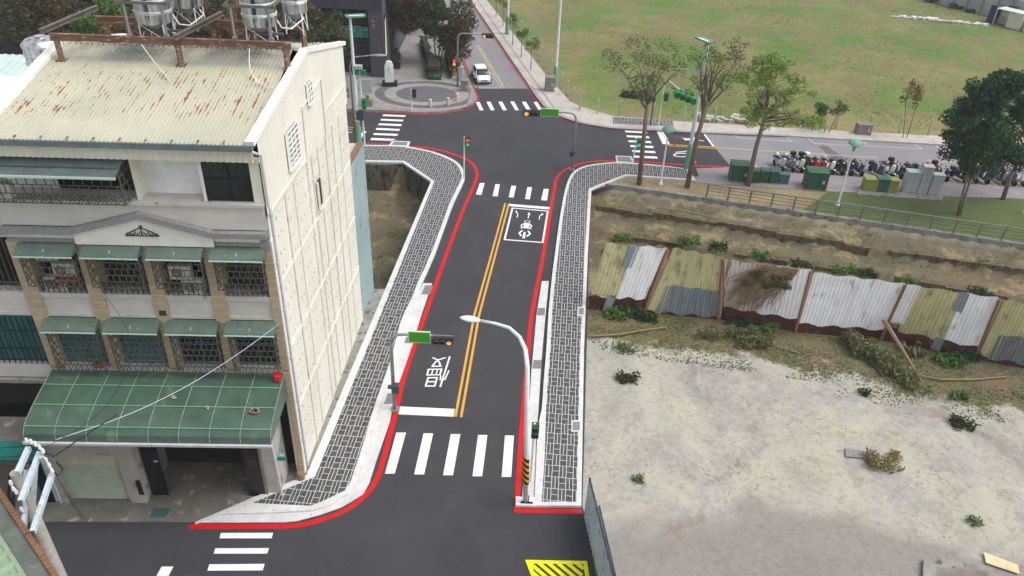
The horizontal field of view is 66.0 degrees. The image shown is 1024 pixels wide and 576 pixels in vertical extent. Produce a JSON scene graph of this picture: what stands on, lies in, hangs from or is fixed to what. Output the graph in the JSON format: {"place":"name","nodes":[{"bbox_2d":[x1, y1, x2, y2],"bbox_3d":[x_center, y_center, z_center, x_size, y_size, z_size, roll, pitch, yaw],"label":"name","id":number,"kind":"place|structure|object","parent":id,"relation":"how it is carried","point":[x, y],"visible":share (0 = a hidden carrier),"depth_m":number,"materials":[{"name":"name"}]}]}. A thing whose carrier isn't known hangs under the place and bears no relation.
{"place":"outdoors","nodes":[
{"label":"outdoors","id":0,"kind":"place"},
{"bbox_2d":[15,462,296,521],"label":"forecourt","id":1,"kind":"structure","parent":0,"point":[199,490],"depth_m":31.65,"materials":[{"name":"concrete"}]},
{"bbox_2d":[0,75,57,501],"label":"townhouse","id":2,"kind":"structure","parent":1,"relation":"on","point":[25,368],"depth_m":29.63,"materials":[{"name":"tile"}]},
{"bbox_2d":[0,237,21,289],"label":"window","id":3,"kind":"structure","parent":2,"relation":"in","point":[8,274],"depth_m":27.67,"materials":[{"name":"black glass"}]},
{"bbox_2d":[0,383,42,409],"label":"recess window","id":4,"kind":"structure","parent":2,"relation":"in","point":[13,396],"depth_m":30.92,"materials":[{"name":"black glass"}]},
{"bbox_2d":[0,315,48,363],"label":"window","id":5,"kind":"structure","parent":2,"relation":"in","point":[20,339],"depth_m":29.17,"materials":[{"name":"teal glass"}]},
{"bbox_2d":[20,34,51,66],"bbox_3d":[-19.618,-9.409,33.308,1.569,2.482,1.569,3,33,0],"label":"water tank","id":6,"kind":"object","parent":2,"relation":"on","point":[34,47],"visible":0.32,"depth_m":32.35,"materials":[{"name":"metal"}]},
{"bbox_2d":[28,461,55,501],"bbox_3d":[-18.333,7.401,30.690,0.400,2.700,0.020,1,33,-2],"label":"door","id":7,"kind":"structure","parent":2,"relation":"in","point":[41,480],"depth_m":30.78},
{"bbox_2d":[0,33,362,502],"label":"townhouse","id":8,"kind":"structure","parent":1,"relation":"on","point":[132,171],"depth_m":28.21,"materials":[{"name":"paint"}]},
{"bbox_2d":[51,260,79,276],"bbox_3d":[-15.644,-0.674,27.604,0.760,0.550,0.315,1,33,-2],"label":"air conditioner","id":9,"kind":"object","parent":8,"relation":"attached to","point":[65,270],"visible":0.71,"depth_m":27.48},
{"bbox_2d":[52,316,108,361],"bbox_3d":[-15.911,1.835,29.243,1.700,2.180,0.070,1,33,-2],"label":"window","id":10,"kind":"structure","parent":8,"relation":"in","point":[78,338],"depth_m":29.45,"materials":[{"name":"teal glass"}]},
{"bbox_2d":[58,159,134,189],"bbox_3d":[-13.816,-3.979,26.103,2.600,1.500,0.080,1,33,-2],"label":"window","id":11,"kind":"structure","parent":8,"relation":"in","point":[127,174],"depth_m":26.34,"materials":[{"name":"black glass"}]},
{"bbox_2d":[102,255,148,285],"bbox_3d":[-13.618,-0.972,27.853,1.700,2.070,0.070,1,33,-2],"label":"window","id":12,"kind":"structure","parent":8,"relation":"in","point":[106,265],"depth_m":28.09,"materials":[{"name":"black glass"}]},
{"bbox_2d":[113,317,167,362],"bbox_3d":[-13.727,1.884,29.320,1.700,2.180,0.070,1,33,-2],"label":"window","id":13,"kind":"structure","parent":8,"relation":"in","point":[121,339],"depth_m":29.53,"materials":[{"name":"teal glass"}]},
{"bbox_2d":[139,447,168,494],"bbox_3d":[-14.173,7.291,31.239,0.650,2.600,0.100,1,33,-2],"label":"door","id":14,"kind":"structure","parent":8,"relation":"in","point":[149,455],"depth_m":31.18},
{"bbox_2d":[37,5,307,70],"bbox_3d":[-12.108,-9.181,29.113,8.604,1.288,3.532,3,33,0],"label":"roof frame","id":15,"kind":"object","parent":8,"relation":"on","point":[211,22],"visible":0.83,"depth_m":27.93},
{"bbox_2d":[114,0,203,36],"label":"tank stand","id":16,"kind":"object","parent":15,"relation":"on","point":[160,4],"visible":0.78,"depth_m":27.66,"materials":[{"name":"grey metal"}]},
{"bbox_2d":[131,0,175,36],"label":"water tank","id":17,"kind":"object","parent":16,"relation":"on","point":[150,16],"visible":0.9,"depth_m":27.56,"materials":[{"name":"metal"}]},
{"bbox_2d":[171,0,204,30],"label":"water tank","id":18,"kind":"object","parent":16,"relation":"on","point":[189,7],"visible":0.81,"depth_m":28.83,"materials":[{"name":"metal"}]},
{"bbox_2d":[222,0,304,40],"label":"tank stand","id":19,"kind":"object","parent":15,"relation":"on","point":[231,6],"visible":0.73,"depth_m":27.74,"materials":[{"name":"grey metal"}]},
{"bbox_2d":[239,0,277,40],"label":"water tank","id":20,"kind":"object","parent":19,"relation":"on","point":[255,19],"visible":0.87,"depth_m":27.70,"materials":[{"name":"metal"}]},
{"bbox_2d":[281,0,307,34],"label":"water tank","id":21,"kind":"object","parent":19,"relation":"on","point":[296,10],"visible":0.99,"depth_m":28.90,"materials":[{"name":"metal"}]},
{"bbox_2d":[168,262,193,279],"bbox_3d":[-11.648,-0.588,27.750,0.760,0.550,0.315,1,33,-2],"label":"air conditioner","id":22,"kind":"object","parent":8,"relation":"attached to","point":[176,267],"visible":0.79,"depth_m":27.64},
{"bbox_2d":[174,318,224,363],"bbox_3d":[-11.595,1.929,29.400,1.620,2.180,0.070,1,33,-2],"label":"window","id":23,"kind":"structure","parent":8,"relation":"in","point":[199,341],"depth_m":29.61,"materials":[{"name":"black glass"}]},
{"bbox_2d":[200,162,253,200],"bbox_3d":[-9.293,-3.577,25.774,1.630,1.570,0.080,1,33,-2],"label":"window","id":24,"kind":"structure","parent":8,"relation":"in","point":[229,181],"depth_m":25.81,"materials":[{"name":"black glass"}]},
{"bbox_2d":[225,262,268,288],"bbox_3d":[-9.391,-0.879,28.006,1.590,2.070,0.070,1,33,-2],"label":"window","id":25,"kind":"structure","parent":8,"relation":"in","point":[232,268],"depth_m":28.26,"materials":[{"name":"black glass"}]},
{"bbox_2d":[241,449,264,495],"bbox_3d":[-10.277,7.370,31.390,0.650,2.600,0.080,1,33,-2],"label":"door","id":26,"kind":"structure","parent":8,"relation":"in","point":[250,458],"depth_m":31.31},
{"bbox_2d":[235,320,279,364],"bbox_3d":[-9.512,1.974,29.476,1.590,2.180,0.070,1,33,-2],"label":"window","id":27,"kind":"structure","parent":8,"relation":"in","point":[268,342],"depth_m":29.70,"materials":[{"name":"black glass"}]},
{"bbox_2d":[285,121,302,171],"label":"window","id":28,"kind":"structure","parent":8,"relation":"in","point":[292,139],"depth_m":28.42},
{"bbox_2d":[0,0,408,77],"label":"dark building","id":29,"kind":"structure","parent":0,"point":[372,32],"depth_m":74.06,"materials":[{"name":"stone"}]},
{"bbox_2d":[0,0,370,72],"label":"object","id":30,"kind":"structure","parent":29,"relation":"in","point":[363,44],"depth_m":74.93,"materials":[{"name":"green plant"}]},
{"bbox_2d":[195,141,464,523],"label":"sidewalk","id":31,"kind":"structure","parent":0,"point":[344,457],"depth_m":38.49,"materials":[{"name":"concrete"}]},
{"bbox_2d":[27,89,729,575],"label":"road","id":32,"kind":"structure","parent":0,"point":[443,491],"depth_m":36.14,"materials":[{"name":"asphalt"}]},
{"bbox_2d":[0,488,59,575],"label":"corner building","id":33,"kind":"structure","parent":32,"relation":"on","point":[22,553],"depth_m":19.78,"materials":[{"name":"orange tile"}]},
{"bbox_2d":[7,414,116,575],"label":"utility pole","id":34,"kind":"object","parent":32,"relation":"on","point":[21,480],"visible":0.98,"depth_m":21.25,"materials":[{"name":"concrete"}]},
{"bbox_2d":[344,13,365,142],"bbox_3d":[-11.417,-15.323,59.220,1.450,10.098,0.600,-9,35,-17],"label":"street light","id":35,"kind":"object","parent":32,"relation":"on","point":[357,124],"visible":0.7,"depth_m":58.75,"materials":[{"name":"grey metal"}]},
{"bbox_2d":[352,64,366,145],"bbox_3d":[-11.492,-13.728,60.075,0.980,6.489,0.550,3,33,0],"label":"traffic signal","id":36,"kind":"object","parent":32,"relation":"on","point":[360,114],"visible":0.99,"depth_m":59.70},
{"bbox_2d":[388,331,453,411],"bbox_3d":[-4.093,3.839,35.327,3.035,4.679,0.519,4,33,2],"label":"traffic signal","id":37,"kind":"object","parent":32,"relation":"on","point":[418,337],"visible":1,"depth_m":34.29,"materials":[{"name":"grey metal"}]},
{"bbox_2d":[460,315,534,507],"bbox_3d":[-0.406,4.924,30.800,3.731,8.099,0.884,25,39,31],"label":"street light","id":38,"kind":"object","parent":32,"relation":"on","point":[526,500],"visible":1,"depth_m":29.48,"materials":[{"name":"grey metal"}]},
{"bbox_2d":[523,108,576,170],"bbox_3d":[2.776,-10.980,58.423,4.157,4.779,0.558,2,33,-2],"label":"traffic signal","id":39,"kind":"object","parent":32,"relation":"on","point":[550,112],"visible":1,"depth_m":57.34,"materials":[{"name":"grey metal"}]},
{"bbox_2d":[683,36,714,168],"bbox_3d":[13.421,-13.406,58.254,0.600,9.832,1.450,-15,37,-25],"label":"street light","id":40,"kind":"object","parent":32,"relation":"on","point":[690,145],"visible":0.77,"depth_m":58.41,"materials":[{"name":"grey metal"}]},
{"bbox_2d":[345,8,476,113],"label":"pavement","id":41,"kind":"structure","parent":0,"point":[409,74],"depth_m":73.22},
{"bbox_2d":[0,0,45,54],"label":"tree","id":42,"kind":"object","parent":41,"relation":"on","point":[12,32],"visible":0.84,"depth_m":66.63,"materials":[{"name":"green plant"}]},
{"bbox_2d":[10,0,77,42],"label":"tree","id":43,"kind":"object","parent":41,"relation":"on","point":[53,12],"visible":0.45,"depth_m":67.64,"materials":[{"name":"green plant"}]},
{"bbox_2d":[66,0,142,33],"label":"tree","id":44,"kind":"object","parent":41,"relation":"on","point":[86,24],"visible":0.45,"depth_m":65.51,"materials":[{"name":"green plant"}]},
{"bbox_2d":[97,13,150,35],"bbox_3d":[-32.370,-19.761,66.981,5.055,7.257,3.714,-7,34,-14],"label":"tree","id":45,"kind":"object","parent":41,"relation":"on","point":[118,28],"visible":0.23,"depth_m":64.97,"materials":[{"name":"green plant"}]},
{"bbox_2d":[183,0,252,38],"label":"tree","id":46,"kind":"object","parent":41,"relation":"on","point":[204,30],"visible":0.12,"depth_m":64.83,"materials":[{"name":"green plant"}]},
{"bbox_2d":[206,0,274,39],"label":"tree","id":47,"kind":"object","parent":41,"relation":"on","point":[221,32],"visible":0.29,"depth_m":64.27,"materials":[{"name":"green plant"}]},
{"bbox_2d":[267,0,335,39],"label":"tree","id":48,"kind":"object","parent":41,"relation":"on","point":[293,32],"visible":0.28,"depth_m":66.27,"materials":[{"name":"green plant"}]},
{"bbox_2d":[290,2,356,58],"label":"tree","id":49,"kind":"object","parent":41,"relation":"on","point":[332,34],"visible":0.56,"depth_m":65.51,"materials":[{"name":"green plant"}]},
{"bbox_2d":[382,60,397,86],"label":"monument stone","id":50,"kind":"object","parent":41,"relation":"on","point":[389,81],"visible":1,"depth_m":73.10,"materials":[{"name":"white"}]},
{"bbox_2d":[386,0,430,54],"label":"tree","id":51,"kind":"object","parent":41,"relation":"on","point":[399,12],"visible":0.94,"depth_m":75.51,"materials":[{"name":"green plant"}]},
{"bbox_2d":[407,0,478,62],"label":"tree","id":52,"kind":"object","parent":41,"relation":"on","point":[431,26],"visible":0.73,"depth_m":76.77,"materials":[{"name":"green plant"}]},
{"bbox_2d":[439,12,476,70],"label":"tree","id":53,"kind":"object","parent":41,"relation":"on","point":[460,25],"visible":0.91,"depth_m":75.61,"materials":[{"name":"brown plant"}]},
{"bbox_2d":[453,33,493,86],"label":"traffic signal","id":54,"kind":"object","parent":41,"relation":"on","point":[484,35],"visible":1,"depth_m":72.62,"materials":[{"name":"grey metal"}]},
{"bbox_2d":[424,54,442,79],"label":"hedge","id":55,"kind":"object","parent":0,"point":[433,64],"visible":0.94,"depth_m":75.81,"materials":[{"name":"green plant"}]},
{"bbox_2d":[439,0,529,88],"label":"road","id":56,"kind":"structure","parent":0,"point":[491,55],"depth_m":81.57,"materials":[{"name":"asphalt"}]},
{"bbox_2d":[471,64,491,83],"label":"parked car","id":57,"kind":"object","parent":56,"relation":"on","point":[480,73],"visible":1,"depth_m":75.52,"materials":[{"name":"white"}]},
{"bbox_2d":[522,155,695,507],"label":"sidewalk","id":58,"kind":"structure","parent":0,"point":[556,482],"depth_m":41.05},
{"bbox_2d":[529,422,538,480],"bbox_3d":[0.884,6.776,32.283,0.300,3.206,0.340,3,33,0],"label":"pedestrian signal","id":59,"kind":"object","parent":58,"relation":"on","point":[535,431],"visible":1,"depth_m":31.69,"materials":[{"name":"grey"}]},
{"bbox_2d":[198,0,1023,575],"bbox_3d":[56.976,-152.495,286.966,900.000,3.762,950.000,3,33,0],"label":"ground","id":60,"kind":"structure","parent":0,"point":[780,514],"depth_m":39.25,"materials":[{"name":"sand"}]},
{"bbox_2d":[0,54,27,75],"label":"building","id":61,"kind":"structure","parent":60,"relation":"on","point":[12,65],"depth_m":43.47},
{"bbox_2d":[349,142,373,314],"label":"blue house","id":62,"kind":"structure","parent":60,"relation":"on","point":[358,173],"depth_m":41.01,"materials":[{"name":"paint"}]},
{"bbox_2d":[365,163,429,202],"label":"retaining wall","id":63,"kind":"structure","parent":60,"relation":"on","point":[380,176],"depth_m":59.65,"materials":[{"name":"concrete"}]},
{"bbox_2d":[584,478,614,575],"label":"sheet hoarding","id":64,"kind":"object","parent":60,"relation":"on","point":[600,553],"visible":1,"depth_m":29.53,"materials":[{"name":"metal"}]},
{"bbox_2d":[604,305,633,321],"bbox_3d":[5.954,1.450,43.726,1.687,0.733,1.172,3,33,0],"label":"shrub","id":65,"kind":"object","parent":60,"relation":"on","point":[617,314],"visible":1,"depth_m":43.60,"materials":[{"name":"green plant"}]},
{"bbox_2d":[589,243,668,312],"bbox_3d":[6.383,-0.520,43.447,3.961,4.103,0.919,3,33,0],"label":"sheet hoarding","id":66,"kind":"object","parent":60,"relation":"on","point":[628,275],"visible":0.94,"depth_m":43.24,"materials":[{"name":"white metal"}]},
{"bbox_2d":[646,247,724,319],"bbox_3d":[9.656,-0.268,43.320,4.071,4.067,0.895,6,33,5],"label":"sheet hoarding","id":67,"kind":"object","parent":60,"relation":"on","point":[695,273],"visible":1,"depth_m":43.21,"materials":[{"name":"beige metal"}]},
{"bbox_2d":[368,190,1023,338],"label":"weeds","id":68,"kind":"object","parent":60,"relation":"on","point":[379,256],"visible":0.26,"depth_m":54.43,"materials":[{"name":"green plant"}]},
{"bbox_2d":[693,111,744,122],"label":"rubble heap","id":69,"kind":"object","parent":60,"relation":"on","point":[734,117],"visible":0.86,"depth_m":69.57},
{"bbox_2d":[695,323,778,349],"bbox_3d":[12.160,2.551,42.270,4.672,0.906,2.128,3,33,0],"label":"branch pile","id":70,"kind":"object","parent":60,"relation":"on","point":[753,336],"visible":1,"depth_m":42.21,"materials":[{"name":"plant"}]},
{"bbox_2d":[720,259,812,331],"bbox_3d":[13.487,0.359,42.686,4.603,4.003,0.503,9,34,10],"label":"sheet hoarding","id":71,"kind":"object","parent":60,"relation":"on","point":[787,316],"visible":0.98,"depth_m":42.68,"materials":[{"name":"white metal"}]},
{"bbox_2d":[718,263,799,313],"bbox_3d":[13.086,0.048,42.161,3.730,3.252,0.586,10,34,11],"label":"dry vine","id":72,"kind":"object","parent":71,"relation":"attached to","point":[771,279],"visible":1,"depth_m":41.90,"materials":[{"name":"plant"}]},
{"bbox_2d":[540,0,1023,131],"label":"grass","id":73,"kind":"structure","parent":60,"relation":"on","point":[780,54],"depth_m":89.29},
{"bbox_2d":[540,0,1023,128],"bbox_3d":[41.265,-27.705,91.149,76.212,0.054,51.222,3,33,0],"label":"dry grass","id":74,"kind":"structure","parent":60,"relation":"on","point":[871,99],"depth_m":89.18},
{"bbox_2d":[587,306,1023,422],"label":"weeds","id":75,"kind":"object","parent":60,"relation":"on","point":[813,366],"visible":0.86,"depth_m":41.16,"materials":[{"name":"green plant"}]},
{"bbox_2d":[596,204,1023,299],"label":"stone wall","id":76,"kind":"structure","parent":60,"relation":"on","point":[855,249],"depth_m":53.72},
{"bbox_2d":[601,183,1023,249],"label":"retaining wall","id":77,"kind":"structure","parent":60,"relation":"on","point":[844,219],"depth_m":54.97,"materials":[{"name":"concrete"}]},
{"bbox_2d":[705,184,1023,239],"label":"railing","id":78,"kind":"object","parent":77,"relation":"on","point":[862,213],"visible":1,"depth_m":54.02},
{"bbox_2d":[797,272,906,339],"bbox_3d":[18.059,1.007,42.190,4.804,3.806,0.490,6,33,5],"label":"sheet hoarding","id":79,"kind":"object","parent":60,"relation":"on","point":[835,305],"visible":0.98,"depth_m":42.01,"materials":[{"name":"white metal"}]},
{"bbox_2d":[863,446,904,473],"bbox_3d":[16.527,7.641,34.876,1.747,0.739,1.404,3,33,0],"label":"shrub","id":80,"kind":"object","parent":60,"relation":"on","point":[875,459],"visible":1,"depth_m":34.78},
{"bbox_2d":[840,319,933,396],"bbox_3d":[19.245,3.540,40.642,2.395,1.868,5.271,-6,34,-12],"label":"branch pile","id":81,"kind":"object","parent":60,"relation":"on","point":[884,361],"visible":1,"depth_m":40.79,"materials":[{"name":"plant"}]},
{"bbox_2d":[898,341,928,358],"bbox_3d":[21.209,3.260,41.925,1.728,0.659,1.200,3,33,0],"label":"shrub","id":82,"kind":"object","parent":60,"relation":"on","point":[916,351],"visible":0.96,"depth_m":41.67,"materials":[{"name":"green plant"}]},
{"bbox_2d":[883,284,1001,358],"bbox_3d":[22.425,1.701,41.340,4.682,3.906,0.507,11,34,13],"label":"sheet hoarding","id":83,"kind":"object","parent":60,"relation":"on","point":[939,320],"visible":1,"depth_m":41.14,"materials":[{"name":"beige metal"}]},
{"bbox_2d":[933,351,968,368],"bbox_3d":[22.943,3.752,41.334,1.699,0.679,1.265,3,33,0],"label":"shrub","id":84,"kind":"object","parent":60,"relation":"on","point":[947,357],"visible":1,"depth_m":41.16,"materials":[{"name":"green plant"}]},
{"bbox_2d":[949,412,980,431],"bbox_3d":[21.348,6.345,37.300,1.293,0.630,1.123,3,33,0],"label":"shrub","id":85,"kind":"object","parent":60,"relation":"on","point":[959,422],"visible":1,"depth_m":37.19,"materials":[{"name":"green plant"}]},
{"bbox_2d":[948,347,982,362],"bbox_3d":[23.960,3.479,41.750,1.695,0.783,1.296,3,33,0],"label":"shrub","id":86,"kind":"object","parent":60,"relation":"on","point":[969,355],"visible":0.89,"depth_m":41.52,"materials":[{"name":"green plant"}]},
{"bbox_2d":[926,0,1023,15],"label":"boundary wall","id":87,"kind":"structure","parent":60,"relation":"on","point":[983,7],"depth_m":107.19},
{"bbox_2d":[976,300,1023,367],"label":"sheet hoarding","id":88,"kind":"object","parent":60,"relation":"on","point":[1003,343],"visible":1,"depth_m":40.53,"materials":[{"name":"beige metal"}]},
{"bbox_2d":[992,6,1023,29],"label":"site cabin","id":89,"kind":"object","parent":60,"relation":"on","point":[1011,18],"visible":1,"depth_m":101.09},
{"bbox_2d":[602,177,825,209],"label":"ground verge","id":90,"kind":"structure","parent":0,"point":[678,186],"depth_m":57.74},
{"bbox_2d":[600,35,688,185],"bbox_3d":[8.817,-12.104,55.122,6.090,10.737,3.668,3,33,0],"label":"tree","id":91,"kind":"object","parent":90,"relation":"on","point":[646,91],"visible":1,"depth_m":53.61,"materials":[{"name":"green plant"}]},
{"bbox_2d":[684,35,749,188],"bbox_3d":[13.655,-12.097,55.142,4.432,11.068,3.049,3,33,0],"label":"tree","id":92,"kind":"object","parent":90,"relation":"on","point":[705,104],"visible":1,"depth_m":53.63,"materials":[{"name":"green plant"}]},
{"bbox_2d":[472,0,1023,145],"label":"pavement","id":93,"kind":"structure","parent":0,"point":[534,79],"depth_m":68.49,"materials":[{"name":"concrete"}]},
{"bbox_2d":[553,0,561,87],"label":"street light","id":94,"kind":"object","parent":93,"relation":"on","point":[555,73],"visible":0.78,"depth_m":73.16,"materials":[{"name":"grey metal"}]},
{"bbox_2d":[658,80,696,125],"bbox_3d":[13.739,-14.932,65.777,3.321,4.194,1.074,27,40,33],"label":"traffic signal","id":95,"kind":"object","parent":93,"relation":"on","point":[680,94],"visible":0.95,"depth_m":64.84,"materials":[{"name":"green"}]},
{"bbox_2d":[813,100,849,132],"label":"tree","id":96,"kind":"object","parent":93,"relation":"on","point":[823,108],"visible":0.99,"depth_m":66.66,"materials":[{"name":"green plant"}]},
{"bbox_2d":[899,79,924,137],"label":"tree","id":97,"kind":"object","parent":93,"relation":"on","point":[916,94],"visible":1,"depth_m":65.32,"materials":[{"name":"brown plant"}]},
{"bbox_2d":[588,356,1023,575],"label":"gravel","id":98,"kind":"structure","parent":0,"point":[817,462],"depth_m":34.74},
{"bbox_2d":[922,558,987,575],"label":"pit frame","id":99,"kind":"object","parent":98,"relation":"on","point":[938,567],"visible":1,"depth_m":30.25,"materials":[{"name":"concrete"}]},
{"bbox_2d":[983,552,1019,573],"bbox_3d":[19.006,10.683,30.640,1.236,0.040,0.522,16,35,19],"label":"plywood sheet","id":100,"kind":"object","parent":98,"relation":"on","point":[990,559],"visible":1,"depth_m":30.60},
{"bbox_2d":[693,167,1023,198],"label":"pavement","id":101,"kind":"structure","parent":0,"point":[720,177],"depth_m":59.30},
{"bbox_2d":[727,159,749,182],"bbox_3d":[17.021,-8.754,59.051,1.410,1.350,1.166,5,33,3],"label":"utility cabinet","id":102,"kind":"object","parent":101,"relation":"on","point":[738,171],"visible":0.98,"depth_m":58.65,"materials":[{"name":"metal"}]},
{"bbox_2d":[734,51,827,186],"bbox_3d":[18.743,-11.816,55.883,6.973,10.166,4.199,3,33,0],"label":"tree","id":103,"kind":"object","parent":101,"relation":"on","point":[777,67],"visible":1,"depth_m":54.92,"materials":[{"name":"green plant"}]},
{"bbox_2d":[801,165,830,190],"bbox_3d":[22.513,-8.123,58.420,1.560,1.400,1.266,5,33,3],"label":"utility cabinet","id":104,"kind":"object","parent":101,"relation":"on","point":[815,178],"visible":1,"depth_m":57.99,"materials":[{"name":"metal"}]},
{"bbox_2d":[860,175,879,190],"bbox_3d":[26.531,-7.745,58.486,1.010,1.000,0.860,5,33,4],"label":"utility cabinet","id":105,"kind":"object","parent":101,"relation":"on","point":[869,182],"visible":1,"depth_m":58.18,"materials":[{"name":"metal"}]},
{"bbox_2d":[899,168,922,192],"bbox_3d":[29.476,-7.896,58.282,1.040,1.700,0.760,5,33,4],"label":"utility cabinet","id":106,"kind":"object","parent":101,"relation":"on","point":[911,180],"visible":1,"depth_m":57.98,"materials":[{"name":"metal"}]},
{"bbox_2d":[916,164,935,193],"bbox_3d":[30.351,-7.990,58.029,0.780,2.200,0.660,5,33,4],"label":"utility cabinet","id":107,"kind":"object","parent":101,"relation":"on","point":[927,170],"visible":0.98,"depth_m":57.66,"materials":[{"name":"metal"}]},
{"bbox_2d":[926,172,946,194],"bbox_3d":[31.249,-7.700,58.197,0.900,1.600,0.660,5,33,4],"label":"utility cabinet","id":108,"kind":"object","parent":101,"relation":"on","point":[936,182],"visible":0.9,"depth_m":57.88,"materials":[{"name":"metal"}]},
{"bbox_2d":[705,134,1023,186],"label":"road","id":109,"kind":"structure","parent":0,"point":[738,147],"depth_m":64.86,"materials":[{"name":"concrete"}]},
{"bbox_2d":[804,192,1023,241],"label":"grass","id":110,"kind":"structure","parent":0,"point":[999,211],"depth_m":56.14,"materials":[{"name":"plant"}]},
{"bbox_2d":[857,189,942,200],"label":"plinth","id":111,"kind":"structure","parent":110,"relation":"on","point":[916,196],"depth_m":57.93,"materials":[{"name":"concrete"}]},
{"bbox_2d":[936,67,1023,215],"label":"tree","id":112,"kind":"object","parent":110,"relation":"on","point":[987,144],"visible":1,"depth_m":51.72,"materials":[{"name":"green plant"}]},
{"bbox_2d":[1000,93,1023,199],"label":"tree","id":113,"kind":"object","parent":110,"relation":"on","point":[1012,172],"visible":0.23,"depth_m":55.62,"materials":[{"name":"green plant"}]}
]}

